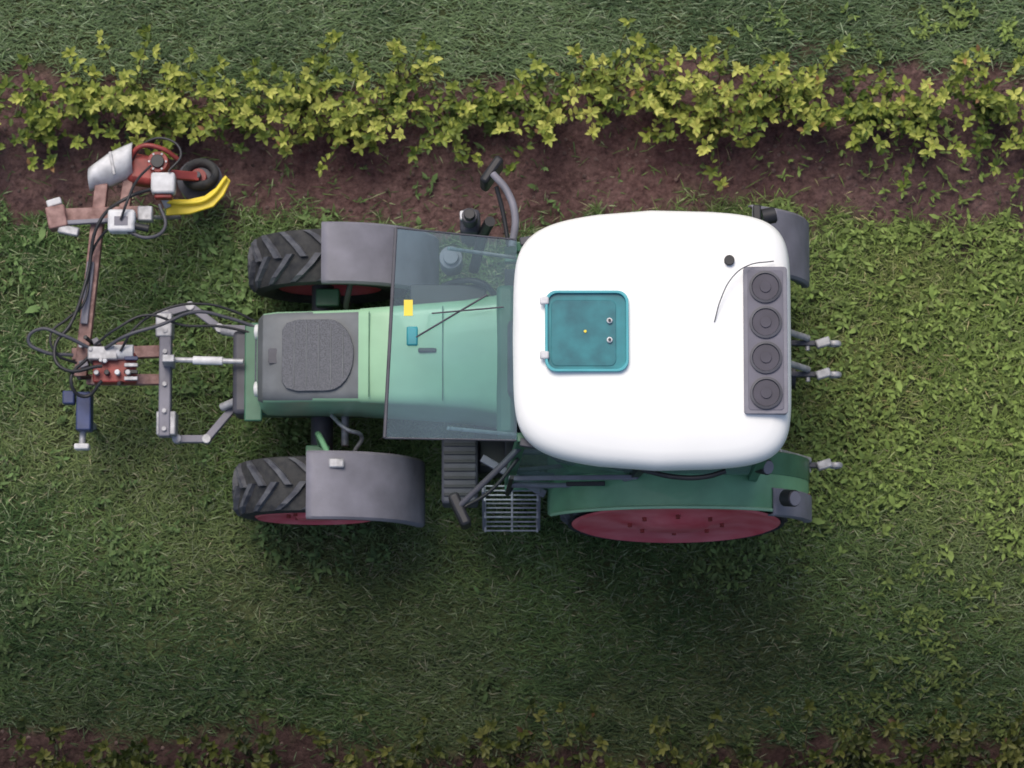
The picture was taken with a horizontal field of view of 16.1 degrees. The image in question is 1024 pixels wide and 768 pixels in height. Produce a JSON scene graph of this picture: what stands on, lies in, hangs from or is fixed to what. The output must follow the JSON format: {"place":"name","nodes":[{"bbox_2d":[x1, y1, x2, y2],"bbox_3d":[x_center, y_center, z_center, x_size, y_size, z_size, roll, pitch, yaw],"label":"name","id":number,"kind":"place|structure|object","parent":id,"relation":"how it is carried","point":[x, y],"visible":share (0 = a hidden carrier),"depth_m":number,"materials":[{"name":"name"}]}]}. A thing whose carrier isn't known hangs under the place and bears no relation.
{"place":"outdoors","nodes":[
{"label":"outdoors","id":0,"kind":"place"},
{"bbox_2d":[244,323,261,420],"bbox_3d":[-1.720,-0.080,24.103,0.120,0.030,0.660,0,83,0],"label":"front lift plate","id":1,"kind":"object","parent":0,"point":[252,410],"visible":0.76,"depth_m":24.08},
{"bbox_2d":[311,285,333,449],"bbox_3d":[-1.280,-0.043,24.441,0.150,0.150,1.250,0,83,0],"label":"front axle","id":2,"kind":"object","parent":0,"point":[323,426],"visible":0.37,"depth_m":24.35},
{"bbox_2d":[321,222,438,289],"bbox_3d":[-0.877,-0.829,24.235,0.765,0.691,0.412,0,83,0],"label":"front fender","id":3,"kind":"object","parent":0,"point":[358,253],"visible":0.8,"depth_m":23.96,"materials":[{"name":"grey plastic"}]},
{"bbox_2d":[343,284,352,309],"bbox_3d":[-1.081,-0.612,24.127,0.047,0.487,0.235,16,83,2],"label":"fender bracket","id":4,"kind":"object","parent":3,"relation":"attached to","point":[347,303],"visible":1,"depth_m":23.99,"materials":[{"name":"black metal"}]},
{"bbox_2d":[462,208,477,246],"bbox_3d":[-0.270,-1.016,23.538,0.100,0.950,0.100,0,83,0],"label":"exhaust stack","id":5,"kind":"object","parent":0,"point":[470,224],"visible":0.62,"depth_m":23.09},
{"bbox_2d":[460,209,480,244],"bbox_3d":[-0.270,-1.019,23.513,0.130,0.500,0.160,0,83,0],"label":"exhaust shield","id":6,"kind":"object","parent":5,"relation":"attached to","point":[468,240],"visible":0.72,"depth_m":23.28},
{"bbox_2d":[469,216,494,273],"bbox_3d":[-0.202,-0.900,23.449,0.086,0.720,0.293,29,84,3],"label":"intake pipe","id":7,"kind":"object","parent":6,"relation":"attached to","point":[487,225],"visible":0.91,"depth_m":23.40,"materials":[{"name":"black plastic"}]},
{"bbox_2d":[0,0,1023,767],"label":"grass","id":8,"kind":"structure","parent":0,"point":[932,300],"depth_m":24.86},
{"bbox_2d":[238,456,372,521],"bbox_3d":[-1.320,0.716,24.348,1.053,1.053,0.377,0,83,0],"label":"front tyre","id":9,"kind":"object","parent":8,"relation":"on","point":[294,472],"visible":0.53,"depth_m":23.89,"materials":[{"name":"rubber"}]},
{"bbox_2d":[232,457,305,515],"bbox_3d":[-1.320,0.716,24.348,1.119,1.119,0.343,0,83,0],"label":"front tyre near lugs","id":10,"kind":"object","parent":9,"relation":"attached to","point":[238,477],"visible":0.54,"depth_m":23.93,"materials":[{"name":"rubber"}]},
{"bbox_2d":[255,513,368,524],"bbox_3d":[-1.320,0.740,24.342,0.816,0.816,0.360,0,83,0],"label":"front rim","id":11,"kind":"object","parent":9,"relation":"on","point":[281,518],"visible":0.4,"depth_m":24.58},
{"bbox_2d":[306,450,424,526],"bbox_3d":[-0.967,0.699,24.047,0.765,0.691,0.452,0,83,0],"label":"front fender","id":12,"kind":"object","parent":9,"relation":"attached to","point":[373,486],"visible":1,"depth_m":23.79,"materials":[{"name":"grey plastic"}]},
{"bbox_2d":[315,431,328,449],"bbox_3d":[-1.251,0.416,24.001,0.059,0.487,0.225,-27,84,-3],"label":"fender bracket","id":13,"kind":"object","parent":12,"relation":"attached to","point":[320,440],"visible":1,"depth_m":23.86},
{"bbox_2d":[329,458,343,467],"bbox_3d":[-1.150,0.517,23.717,0.100,0.020,0.060,0,83,0],"label":"fender stay plate","id":14,"kind":"object","parent":12,"relation":"on","point":[336,462],"visible":1,"depth_m":23.71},
{"bbox_2d":[560,512,787,524],"bbox_3d":[1.090,0.783,24.119,1.560,1.560,0.412,0,83,0],"label":"rear tire","id":15,"kind":"object","parent":8,"relation":"on","point":[564,518],"visible":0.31,"depth_m":24.01,"materials":[{"name":"rubber"}]},
{"bbox_2d":[572,509,779,542],"bbox_3d":[1.090,0.800,24.108,1.387,1.394,0.413,0,83,0],"label":"rim","id":16,"kind":"object","parent":15,"relation":"attached to","point":[663,525],"visible":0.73,"depth_m":24.08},
{"bbox_2d":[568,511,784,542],"bbox_3d":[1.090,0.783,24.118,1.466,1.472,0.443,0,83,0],"label":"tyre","id":17,"kind":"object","parent":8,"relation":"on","point":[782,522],"visible":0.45,"depth_m":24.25,"materials":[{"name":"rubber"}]},
{"bbox_2d":[0,0,1023,767],"bbox_3d":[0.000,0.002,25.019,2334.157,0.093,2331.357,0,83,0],"label":"ground","id":18,"kind":"structure","parent":0,"point":[364,184],"depth_m":25.15,"materials":[{"name":"soil"}]},
{"bbox_2d":[26,137,254,450],"bbox_3d":[-2.459,-0.587,24.513,1.526,1.110,2.086,0,83,0],"label":"row weeder","id":19,"kind":"object","parent":18,"relation":"on","point":[202,183],"visible":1,"depth_m":24.23,"materials":[{"name":"red metal"}]},
{"bbox_2d":[168,306,188,315],"bbox_3d":[-2.255,-0.497,24.436,0.177,0.070,0.050,-16,83,-2],"label":"link","id":20,"kind":"object","parent":19,"relation":"attached to","point":[175,311],"visible":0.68,"depth_m":24.40,"materials":[{"name":"grey metal"}]},
{"bbox_2d":[179,435,203,442],"bbox_3d":[-2.150,0.371,24.330,0.200,0.070,0.050,0,83,0],"label":"link","id":21,"kind":"object","parent":19,"relation":"attached to","point":[191,438],"visible":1,"depth_m":24.30,"materials":[{"name":"grey metal"}]},
{"bbox_2d":[174,357,243,363],"bbox_3d":[-2.020,-0.156,24.062,0.484,0.095,0.036,2,83,0],"label":"top link","id":22,"kind":"object","parent":19,"relation":"attached to","point":[189,360],"visible":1,"depth_m":24.04,"materials":[{"name":"metal"}]},
{"bbox_2d":[192,356,222,364],"bbox_3d":[-2.020,-0.155,24.062,0.206,0.079,0.064,0,83,0],"label":"top link sleeve","id":23,"kind":"object","parent":22,"relation":"attached to","point":[203,360],"visible":1,"depth_m":24.04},
{"bbox_2d":[233,331,244,418],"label":"front lift block","id":24,"kind":"structure","parent":19,"relation":"attached to","point":[238,369],"depth_m":24.11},
{"bbox_2d":[206,407,233,439],"bbox_3d":[-1.950,0.252,24.344,0.050,0.070,0.312,40,85,4],"label":"link","id":25,"kind":"object","parent":24,"relation":"attached to","point":[220,423],"visible":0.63,"depth_m":24.31,"materials":[{"name":"grey metal"}]},
{"bbox_2d":[219,398,232,410],"bbox_3d":[-1.835,0.110,24.251,0.268,0.185,0.056,-19,83,-2],"label":"lift ram","id":26,"kind":"object","parent":24,"relation":"attached to","point":[225,405],"visible":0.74,"depth_m":24.27,"materials":[{"name":"metal"}]},
{"bbox_2d":[223,325,244,329],"bbox_3d":[-1.835,-0.368,24.421,0.270,0.070,0.050,2,83,0],"label":"link","id":27,"kind":"object","parent":24,"relation":"attached to","point":[240,326],"visible":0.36,"depth_m":24.39,"materials":[{"name":"grey metal"}]},
{"bbox_2d":[190,305,217,329],"bbox_3d":[-2.070,-0.448,24.430,0.250,0.070,0.050,37,84,4],"label":"link","id":28,"kind":"object","parent":27,"relation":"attached to","point":[206,318],"visible":0.66,"depth_m":24.39,"materials":[{"name":"grey metal"}]},
{"bbox_2d":[248,230,408,295],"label":"front tyre far lugs","id":29,"kind":"object","parent":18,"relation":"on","point":[254,251],"visible":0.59,"depth_m":24.12,"materials":[{"name":"rubber"}]},
{"bbox_2d":[253,229,405,303],"bbox_3d":[-1.230,-0.793,24.533,1.053,1.053,0.377,0,83,0],"label":"front tyre","id":30,"kind":"object","parent":18,"relation":"on","point":[309,244],"visible":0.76,"depth_m":24.14,"materials":[{"name":"rubber"}]},
{"bbox_2d":[279,285,380,295],"bbox_3d":[-1.230,-0.815,24.536,0.734,0.734,0.340,0,83,0],"label":"front rim","id":31,"kind":"object","parent":30,"relation":"on","point":[307,290],"visible":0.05,"depth_m":24.80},
{"bbox_2d":[0,18,1023,191],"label":"berry bush row","id":32,"kind":"object","parent":18,"relation":"on","point":[491,108],"visible":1,"depth_m":24.87,"materials":[{"name":"green plant"}]},
{"bbox_2d":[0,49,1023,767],"bbox_3d":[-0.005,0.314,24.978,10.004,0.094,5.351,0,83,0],"label":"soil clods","id":33,"kind":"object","parent":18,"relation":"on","point":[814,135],"visible":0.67,"depth_m":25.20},
{"bbox_2d":[9,695,1023,767],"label":"berry bush row","id":34,"kind":"object","parent":18,"relation":"on","point":[1011,749],"visible":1,"depth_m":24.34,"materials":[{"name":"green plant"}]},
{"bbox_2d":[504,269,520,467],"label":"cab floor","id":35,"kind":"structure","parent":0,"point":[509,274],"depth_m":23.93,"materials":[{"name":"grey metal"}]},
{"bbox_2d":[480,455,546,497],"bbox_3d":[0.010,0.608,23.883,0.486,0.079,0.050,30,84,3],"label":"step brace","id":36,"kind":"object","parent":35,"relation":"on","point":[489,462],"visible":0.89,"depth_m":23.86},
{"bbox_3d":[1.600,-0.123,23.756,0.080,0.500,1.450,0,83,0],"label":"cab rear wall","id":37,"kind":"object","parent":35,"relation":"on","visible":0},
{"bbox_2d":[548,474,808,515],"bbox_3d":[1.101,0.712,23.602,1.733,0.770,0.247,0,83,0],"label":"fender","id":38,"kind":"object","parent":37,"relation":"attached to","point":[732,490],"visible":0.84,"depth_m":23.30,"materials":[{"name":"green paint"}]},
{"bbox_2d":[550,505,772,515],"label":"fender edge trim","id":39,"kind":"structure","parent":38,"relation":"attached to","point":[663,507],"depth_m":23.27,"materials":[{"name":"green paint"}]},
{"bbox_2d":[570,452,809,481],"bbox_3d":[1.145,0.528,23.620,1.656,0.772,0.157,0,83,0],"label":"fender","id":40,"kind":"object","parent":38,"relation":"attached to","point":[790,464],"visible":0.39,"depth_m":23.61,"materials":[{"name":"green paint"}]},
{"bbox_2d":[642,465,752,474],"bbox_3d":[1.195,0.483,22.905,0.730,0.720,0.110,0,83,0],"label":"side window","id":41,"kind":"structure","parent":38,"relation":"attached to","point":[744,470],"depth_m":23.18,"materials":[{"name":"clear glass"}]},
{"bbox_2d":[748,460,766,481],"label":"pillar","id":42,"kind":"structure","parent":38,"relation":"on","point":[753,475],"depth_m":23.08,"materials":[{"name":"metal"}]},
{"bbox_2d":[768,488,811,522],"bbox_3d":[1.822,0.794,23.714,0.331,0.582,0.182,0,83,0],"label":"fender extension","id":43,"kind":"object","parent":38,"relation":"attached to","point":[802,511],"visible":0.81,"depth_m":23.61,"materials":[{"name":"grey plastic"}]},
{"bbox_2d":[779,489,800,506],"bbox_3d":[1.789,0.735,23.314,0.139,0.137,0.118,0,83,0],"label":"work lamp","id":44,"kind":"object","parent":38,"relation":"attached to","point":[784,497],"visible":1,"depth_m":23.28,"materials":[{"name":"black plastic"}]},
{"bbox_2d":[790,491,800,505],"bbox_3d":[1.820,0.736,23.277,0.075,0.066,0.093,0,83,0],"label":"work lamp lens","id":45,"kind":"object","parent":44,"relation":"attached to","point":[795,498],"visible":1,"depth_m":23.27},
{"bbox_2d":[504,433,524,484],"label":"front pillar","id":46,"kind":"structure","parent":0,"point":[514,470],"depth_m":22.95,"materials":[{"name":"metal"}]},
{"bbox_2d":[447,426,515,436],"bbox_3d":[-0.190,0.297,22.661,0.433,0.385,0.024,0,83,0],"label":"gas strut","id":47,"kind":"object","parent":46,"relation":"attached to","point":[481,431],"visible":0.97,"depth_m":22.65,"materials":[{"name":"metal"}]},
{"bbox_2d":[459,448,521,505],"bbox_3d":[-0.135,0.579,22.752,0.546,0.157,0.045,-43,85,-5],"label":"mirror arm","id":48,"kind":"object","parent":46,"relation":"attached to","point":[490,476],"visible":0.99,"depth_m":22.71},
{"bbox_2d":[448,492,470,529],"bbox_3d":[-0.330,0.805,22.937,0.070,0.340,0.220,-25,84,-3],"label":"mirror","id":49,"kind":"object","parent":48,"relation":"attached to","point":[462,516],"visible":1,"depth_m":22.77,"materials":[{"name":"black plastic"}]},
{"bbox_2d":[464,458,519,508],"bbox_3d":[-0.119,0.637,22.907,0.464,0.023,0.058,-42,85,-5],"label":"mirror arm stay","id":50,"kind":"object","parent":48,"relation":"attached to","point":[497,483],"visible":1,"depth_m":22.90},
{"bbox_2d":[515,447,633,481],"bbox_3d":[0.420,0.501,23.211,0.840,1.330,0.150,0,83,0],"label":"door glass","id":51,"kind":"object","parent":46,"relation":"attached to","point":[534,462],"visible":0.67,"depth_m":23.28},
{"bbox_2d":[512,477,638,487],"bbox_3d":[0.395,0.629,23.415,0.836,0.523,0.048,0,83,0],"label":"door edge","id":52,"kind":"object","parent":51,"relation":"attached to","point":[541,485],"depth_m":23.62,"materials":[{"name":"grey metal"}]},
{"bbox_2d":[509,475,635,480],"bbox_3d":[0.390,0.602,23.254,0.823,0.119,0.030,0,83,0],"label":"waist rail","id":53,"kind":"object","parent":52,"relation":"attached to","point":[570,477],"visible":0.79,"depth_m":23.23,"materials":[{"name":"grey plastic"}]},
{"bbox_2d":[566,481,604,485],"bbox_3d":[0.475,0.643,23.344,0.252,0.058,0.030,0,83,0],"label":"door handle","id":54,"kind":"object","parent":52,"relation":"attached to","point":[585,483],"visible":1,"depth_m":23.33,"materials":[{"name":"black plastic"}]},
{"bbox_2d":[791,329,809,340],"bbox_3d":[1.865,-0.337,24.059,0.264,0.371,0.043,5,83,1],"label":"lift turnbuckle","id":55,"kind":"object","parent":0,"point":[800,335],"visible":0.48,"depth_m":24.11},
{"bbox_2d":[791,361,810,372],"bbox_3d":[1.865,-0.129,24.034,0.264,0.371,0.044,5,83,1],"label":"lift turnbuckle","id":56,"kind":"object","parent":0,"point":[801,367],"visible":0.57,"depth_m":24.09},
{"bbox_2d":[791,371,815,377],"bbox_3d":[1.860,-0.065,24.227,0.526,0.119,0.035,0,83,0],"label":"lift arm","id":57,"kind":"object","parent":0,"point":[802,374],"visible":0.45,"depth_m":24.20},
{"bbox_2d":[815,368,830,379],"bbox_3d":[2.080,-0.068,24.202,0.100,0.060,0.060,-17,83,-2],"label":"lift catch","id":58,"kind":"object","parent":57,"relation":"attached to","point":[823,373],"visible":1,"depth_m":24.17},
{"bbox_2d":[791,340,815,346],"bbox_3d":[1.860,-0.273,24.253,0.526,0.119,0.035,0,83,0],"label":"lift arm","id":59,"kind":"object","parent":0,"point":[803,343],"visible":0.45,"depth_m":24.23},
{"bbox_2d":[815,336,830,348],"bbox_3d":[2.080,-0.276,24.228,0.100,0.060,0.060,-17,83,-2],"label":"lift catch","id":60,"kind":"object","parent":59,"relation":"attached to","point":[822,342],"visible":1,"depth_m":24.20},
{"bbox_2d":[816,458,831,470],"bbox_3d":[2.080,0.538,24.128,0.100,0.060,0.060,-17,83,-2],"label":"lift catch","id":61,"kind":"object","parent":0,"point":[824,464],"visible":1,"depth_m":24.10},
{"label":"windscreen","id":62,"kind":"object","parent":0,"visible":0},
{"bbox_2d":[383,228,397,437],"bbox_3d":[-0.757,-0.320,22.520,0.022,0.020,1.322,3,83,0],"label":"windscreen edge","id":63,"kind":"object","parent":62,"relation":"attached to","point":[390,334],"visible":1,"depth_m":22.51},
{"bbox_2d":[404,300,412,315],"bbox_3d":[-0.645,-0.474,22.533,0.055,0.004,0.100,0,83,0],"label":"screen sticker","id":64,"kind":"object","parent":62,"relation":"on","point":[408,307],"visible":1,"depth_m":22.53,"materials":[{"name":"yellow paint"}]},
{"bbox_2d":[407,326,417,345],"bbox_3d":[-0.620,-0.297,22.498,0.070,0.030,0.120,0,83,0],"label":"screen latch","id":65,"kind":"object","parent":62,"relation":"on","point":[412,334],"visible":1,"depth_m":22.48,"materials":[{"name":"teal plastic"}]},
{"bbox_2d":[385,437,516,441],"bbox_3d":[-0.380,0.343,22.439,0.820,0.014,0.012,1,83,0],"label":"windscreen edge","id":66,"kind":"object","parent":62,"relation":"attached to","point":[450,439],"visible":1,"depth_m":22.43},
{"bbox_2d":[416,294,487,337],"bbox_3d":[-0.375,-0.422,22.503,0.525,0.012,0.012,-31,84,-4],"label":"wiper arm","id":67,"kind":"object","parent":62,"relation":"on","point":[447,318],"visible":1,"depth_m":22.50},
{"bbox_2d":[432,306,503,313],"bbox_3d":[-0.275,-0.458,22.497,0.452,0.012,0.010,-5,83,-1],"label":"wiper blade","id":68,"kind":"object","parent":67,"relation":"attached to","point":[467,310],"visible":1,"depth_m":22.49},
{"bbox_2d":[396,227,516,240],"bbox_3d":[-0.347,-0.937,22.596,0.759,0.014,0.012,6,83,1],"label":"windscreen edge","id":69,"kind":"object","parent":62,"relation":"attached to","point":[456,233],"visible":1,"depth_m":22.59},
{"bbox_3d":[-0.750,-0.062,24.252,1.750,0.500,0.420,0,83,0],"label":"engine block","id":70,"kind":"object","parent":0,"visible":0},
{"bbox_2d":[262,412,365,417],"bbox_3d":[-1.025,0.188,24.312,1.450,0.160,0.060,0,83,0],"label":"frame rail","id":71,"kind":"object","parent":70,"relation":"attached to","point":[264,415],"visible":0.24,"depth_m":24.32,"materials":[{"name":"metal"}]},
{"bbox_2d":[256,295,496,427],"bbox_3d":[-0.873,-0.158,23.835,1.625,0.712,0.860,0,83,0],"label":"hood","id":72,"kind":"object","parent":70,"relation":"on","point":[469,369],"visible":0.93,"depth_m":23.54,"materials":[{"name":"green paint"}]},
{"bbox_2d":[268,348,276,363],"bbox_3d":[-1.560,-0.183,23.636,0.060,0.012,0.100,0,83,0],"label":"screen badge","id":73,"kind":"object","parent":72,"relation":"attached to","point":[272,352],"visible":1,"depth_m":23.63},
{"bbox_2d":[282,319,353,390],"bbox_3d":[-1.265,-0.188,23.589,0.470,0.072,0.470,0,83,0],"label":"hood screen","id":74,"kind":"object","parent":72,"relation":"on","point":[338,329],"visible":1,"depth_m":23.58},
{"bbox_2d":[330,414,363,450],"bbox_3d":[-1.085,0.298,24.055,0.117,0.224,0.296,-34,84,-4],"label":"hose","id":75,"kind":"object","parent":72,"relation":"attached to","point":[347,429],"visible":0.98,"depth_m":24.00,"materials":[{"name":"rubber"}]},
{"bbox_2d":[368,312,369,396],"bbox_3d":[-0.930,-0.194,23.543,0.008,0.004,0.560,0,83,0],"label":"hood seam","id":76,"kind":"object","parent":72,"relation":"attached to","point":[368,351],"visible":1,"depth_m":23.54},
{"bbox_2d":[410,284,485,304],"bbox_3d":[-0.420,-0.557,23.910,0.500,0.300,0.160,0,83,0],"label":"side cooler","id":77,"kind":"object","parent":72,"relation":"attached to","point":[426,293],"visible":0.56,"depth_m":23.76,"materials":[{"name":"black plastic"}]},
{"bbox_2d":[439,246,462,275],"bbox_3d":[-0.400,-0.809,23.830,0.150,0.320,0.150,0,83,0],"label":"air filter cap","id":78,"kind":"object","parent":72,"relation":"attached to","point":[453,269],"visible":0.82,"depth_m":23.68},
{"bbox_2d":[443,250,457,264],"bbox_3d":[-0.400,-0.831,23.651,0.100,0.040,0.100,0,83,0],"label":"air filter bowl","id":79,"kind":"object","parent":78,"relation":"on","point":[450,257],"visible":0.84,"depth_m":23.63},
{"bbox_2d":[443,277,496,295],"bbox_3d":[-0.295,-0.639,23.793,0.429,0.186,0.111,8,83,1],"label":"heater hose","id":80,"kind":"object","parent":72,"relation":"attached to","point":[486,286],"visible":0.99,"depth_m":23.73,"materials":[{"name":"black plastic"}]},
{"bbox_2d":[497,285,514,437],"bbox_3d":[-0.040,-0.143,23.587,0.120,0.260,0.980,0,83,0],"label":"cowl","id":81,"kind":"object","parent":72,"relation":"attached to","point":[505,413],"visible":0.71,"depth_m":23.46,"materials":[{"name":"green paint"}]},
{"bbox_2d":[507,320,513,397],"bbox_3d":[0.080,-0.159,23.458,0.220,0.250,0.500,0,83,0],"label":"dashboard","id":82,"kind":"object","parent":72,"relation":"attached to","point":[510,389],"visible":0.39,"depth_m":23.35},
{"bbox_3d":[-1.270,-0.041,24.421,0.300,0.220,0.500,0,83,0],"label":"front axle","id":83,"kind":"object","parent":70,"relation":"attached to","visible":0},
{"bbox_2d":[316,289,340,309],"bbox_3d":[-1.240,-0.572,24.446,0.160,0.200,0.120,0,83,0],"label":"steering knuckle","id":84,"kind":"object","parent":83,"relation":"attached to","point":[328,298],"visible":1,"depth_m":24.35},
{"bbox_3d":[-1.025,-0.279,24.369,1.450,0.160,0.060,0,83,0],"label":"frame rail","id":85,"kind":"object","parent":70,"relation":"attached to","visible":0},
{"bbox_2d":[341,416,348,445],"bbox_3d":[-1.120,-0.041,24.340,0.050,0.050,0.920,0,83,0],"label":"steering ram","id":86,"kind":"object","parent":85,"relation":"attached to","point":[344,433],"visible":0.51,"depth_m":24.28,"materials":[{"name":"metal"}]},
{"bbox_2d":[474,425,503,477],"bbox_3d":[0.020,0.417,24.294,0.550,0.400,0.400,0,83,0],"label":"fuel tank","id":87,"kind":"object","parent":85,"relation":"attached to","point":[494,450],"visible":0.23,"depth_m":24.09,"materials":[{"name":"black plastic"}]},
{"bbox_2d":[442,438,477,507],"bbox_3d":[-0.345,0.591,24.071,0.240,0.340,0.440,0,83,0],"label":"battery box","id":88,"kind":"object","parent":87,"relation":"attached to","point":[445,502],"visible":0.69,"depth_m":23.91,"materials":[{"name":"plastic"}]},
{"bbox_2d":[444,451,475,454],"bbox_3d":[-0.345,0.456,23.911,0.210,0.014,0.020,0,83,0],"label":"battery box rib","id":89,"kind":"object","parent":88,"relation":"attached to","point":[459,452],"visible":1,"depth_m":23.91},
{"bbox_3d":[0.420,-0.859,23.378,0.840,1.330,0.150,0,83,0],"label":"door","id":90,"kind":"object","parent":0,"visible":0},
{"bbox_2d":[504,242,522,255],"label":"front pillar","id":91,"kind":"structure","parent":90,"relation":"attached to","point":[513,250],"depth_m":23.07,"materials":[{"name":"metal"}]},
{"bbox_2d":[447,247,515,258],"bbox_3d":[-0.190,-0.824,22.799,0.433,0.385,0.024,0,83,0],"label":"gas strut","id":92,"kind":"object","parent":91,"relation":"attached to","point":[481,253],"visible":1,"depth_m":22.79,"materials":[{"name":"metal"}]},
{"bbox_2d":[490,172,518,246],"bbox_3d":[-0.025,-1.112,22.884,0.117,0.115,0.505,-14,83,-2],"label":"mirror arm","id":93,"kind":"object","parent":91,"relation":"attached to","point":[501,183],"visible":0.99,"depth_m":22.84},
{"bbox_2d":[480,156,502,191],"bbox_3d":[-0.130,-1.342,23.099,0.060,0.320,0.200,35,84,4],"label":"mirror","id":94,"kind":"object","parent":93,"relation":"attached to","point":[487,181],"visible":0.98,"depth_m":22.95,"materials":[{"name":"grey plastic"}]},
{"bbox_2d":[494,186,510,246],"bbox_3d":[-0.056,-1.064,22.990,0.036,0.076,0.392,-12,83,-1],"label":"mirror arm stay","id":95,"kind":"object","parent":93,"relation":"attached to","point":[502,210],"visible":0.99,"depth_m":22.99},
{"bbox_2d":[519,236,530,244],"bbox_3d":[0.425,-0.949,22.688,0.760,0.060,0.050,-9,83,-1],"label":"roof rail","id":96,"kind":"object","parent":91,"relation":"attached to","point":[523,240],"visible":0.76,"depth_m":22.65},
{"bbox_2d":[513,210,790,470],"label":"cab roof","id":97,"kind":"structure","parent":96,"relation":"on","point":[670,397],"depth_m":22.37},
{"bbox_2d":[545,290,628,371],"bbox_3d":[0.462,-0.325,22.355,0.516,0.050,0.504,0,83,0],"label":"hatch frame","id":98,"kind":"object","parent":97,"relation":"on","point":[548,366],"visible":1,"depth_m":22.33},
{"bbox_2d":[548,294,625,368],"bbox_3d":[0.462,-0.323,22.366,0.486,0.018,0.476,0,83,0],"label":"hatch pane","id":99,"kind":"object","parent":98,"relation":"in","point":[618,300],"visible":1,"depth_m":22.36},
{"bbox_2d":[551,300,615,365],"bbox_3d":[0.442,-0.315,22.353,0.400,0.004,0.410,0,83,0],"label":"roof hatch","id":100,"kind":"object","parent":99,"relation":"on","point":[573,343],"visible":1,"depth_m":22.35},
{"bbox_2d":[640,469,726,479],"bbox_3d":[1.065,0.557,22.514,0.538,0.051,0.084,0,83,0],"label":"handle strip","id":101,"kind":"object","parent":97,"relation":"attached to","point":[689,477],"visible":1,"depth_m":22.50,"materials":[{"name":"black plastic"}]},
{"bbox_2d":[743,267,787,414],"bbox_3d":[1.565,-0.267,22.375,0.270,0.075,0.916,0,83,0],"label":"vent housing","id":102,"kind":"object","parent":97,"relation":"on","point":[747,410],"visible":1,"depth_m":22.34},
{"bbox_2d":[752,274,777,299],"bbox_3d":[1.565,-0.600,22.371,0.162,0.007,0.162,0,83,0],"label":"vent disc","id":103,"kind":"object","parent":102,"relation":"attached to","point":[759,280],"visible":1,"depth_m":22.37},
{"bbox_2d":[747,270,783,409],"bbox_3d":[1.565,-0.272,22.336,0.220,0.004,0.870,0,83,0],"label":"vent recess","id":104,"kind":"object","parent":102,"relation":"attached to","point":[777,339],"visible":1,"depth_m":22.33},
{"bbox_2d":[753,380,778,405],"bbox_3d":[1.565,0.055,22.291,0.162,0.007,0.162,0,83,0],"label":"vent disc","id":105,"kind":"object","parent":104,"relation":"in","point":[759,387],"visible":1,"depth_m":22.29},
{"bbox_2d":[753,344,778,369],"bbox_3d":[1.565,-0.163,22.317,0.162,0.007,0.162,0,83,0],"label":"vent disc","id":106,"kind":"object","parent":104,"relation":"in","point":[759,351],"visible":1,"depth_m":22.31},
{"bbox_2d":[750,341,781,373],"bbox_3d":[1.565,-0.164,22.312,0.200,0.016,0.200,0,83,0],"label":"vent ring","id":107,"kind":"object","parent":104,"relation":"in","point":[776,367],"visible":1,"depth_m":22.31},
{"bbox_2d":[750,377,782,408],"bbox_3d":[1.565,0.054,22.285,0.200,0.016,0.200,0,83,0],"label":"vent ring","id":108,"kind":"object","parent":104,"relation":"in","point":[777,383],"visible":1,"depth_m":22.28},
{"bbox_2d":[749,306,781,337],"bbox_3d":[1.565,-0.382,22.339,0.200,0.016,0.200,0,83,0],"label":"vent ring","id":109,"kind":"object","parent":102,"relation":"attached to","point":[775,311],"visible":1,"depth_m":22.33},
{"bbox_2d":[749,271,781,302],"bbox_3d":[1.565,-0.601,22.366,0.200,0.016,0.200,0,83,0],"label":"vent ring","id":110,"kind":"object","parent":102,"relation":"attached to","point":[775,276],"visible":1,"depth_m":22.36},
{"bbox_2d":[753,309,778,334],"bbox_3d":[1.565,-0.382,22.344,0.162,0.007,0.162,0,83,0],"label":"vent disc","id":111,"kind":"object","parent":102,"relation":"attached to","point":[771,328],"visible":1,"depth_m":22.34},
{"bbox_3d":[1.565,-0.914,23.137,0.090,0.929,0.178,0,83,0],"label":"rear pillar","id":112,"kind":"object","parent":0,"visible":0},
{"bbox_2d":[753,205,760,219],"bbox_3d":[1.550,-1.042,22.912,0.050,0.050,0.180,0,83,0],"label":"lamp bracket","id":113,"kind":"object","parent":112,"relation":"attached to","point":[757,211],"visible":0.49,"depth_m":22.89,"materials":[{"name":"grey metal"}]},
{"bbox_2d":[761,207,776,223],"bbox_3d":[1.623,-1.065,22.972,0.112,0.116,0.119,0,83,0],"label":"work lamp","id":114,"kind":"object","parent":113,"relation":"hanging from","point":[769,215],"visible":0.83,"depth_m":22.93,"materials":[{"name":"black plastic"}]},
{"bbox_3d":[1.101,-0.878,23.798,1.733,0.772,0.342,0,83,0],"label":"rear fender","id":115,"kind":"object","parent":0,"visible":0},
{"bbox_2d":[748,205,809,287],"bbox_3d":[1.766,-0.905,23.904,0.454,0.736,0.442,0,83,0],"label":"fender extension","id":116,"kind":"object","parent":115,"relation":"attached to","point":[792,228],"visible":0.59,"depth_m":23.86,"materials":[{"name":"grey plastic"}]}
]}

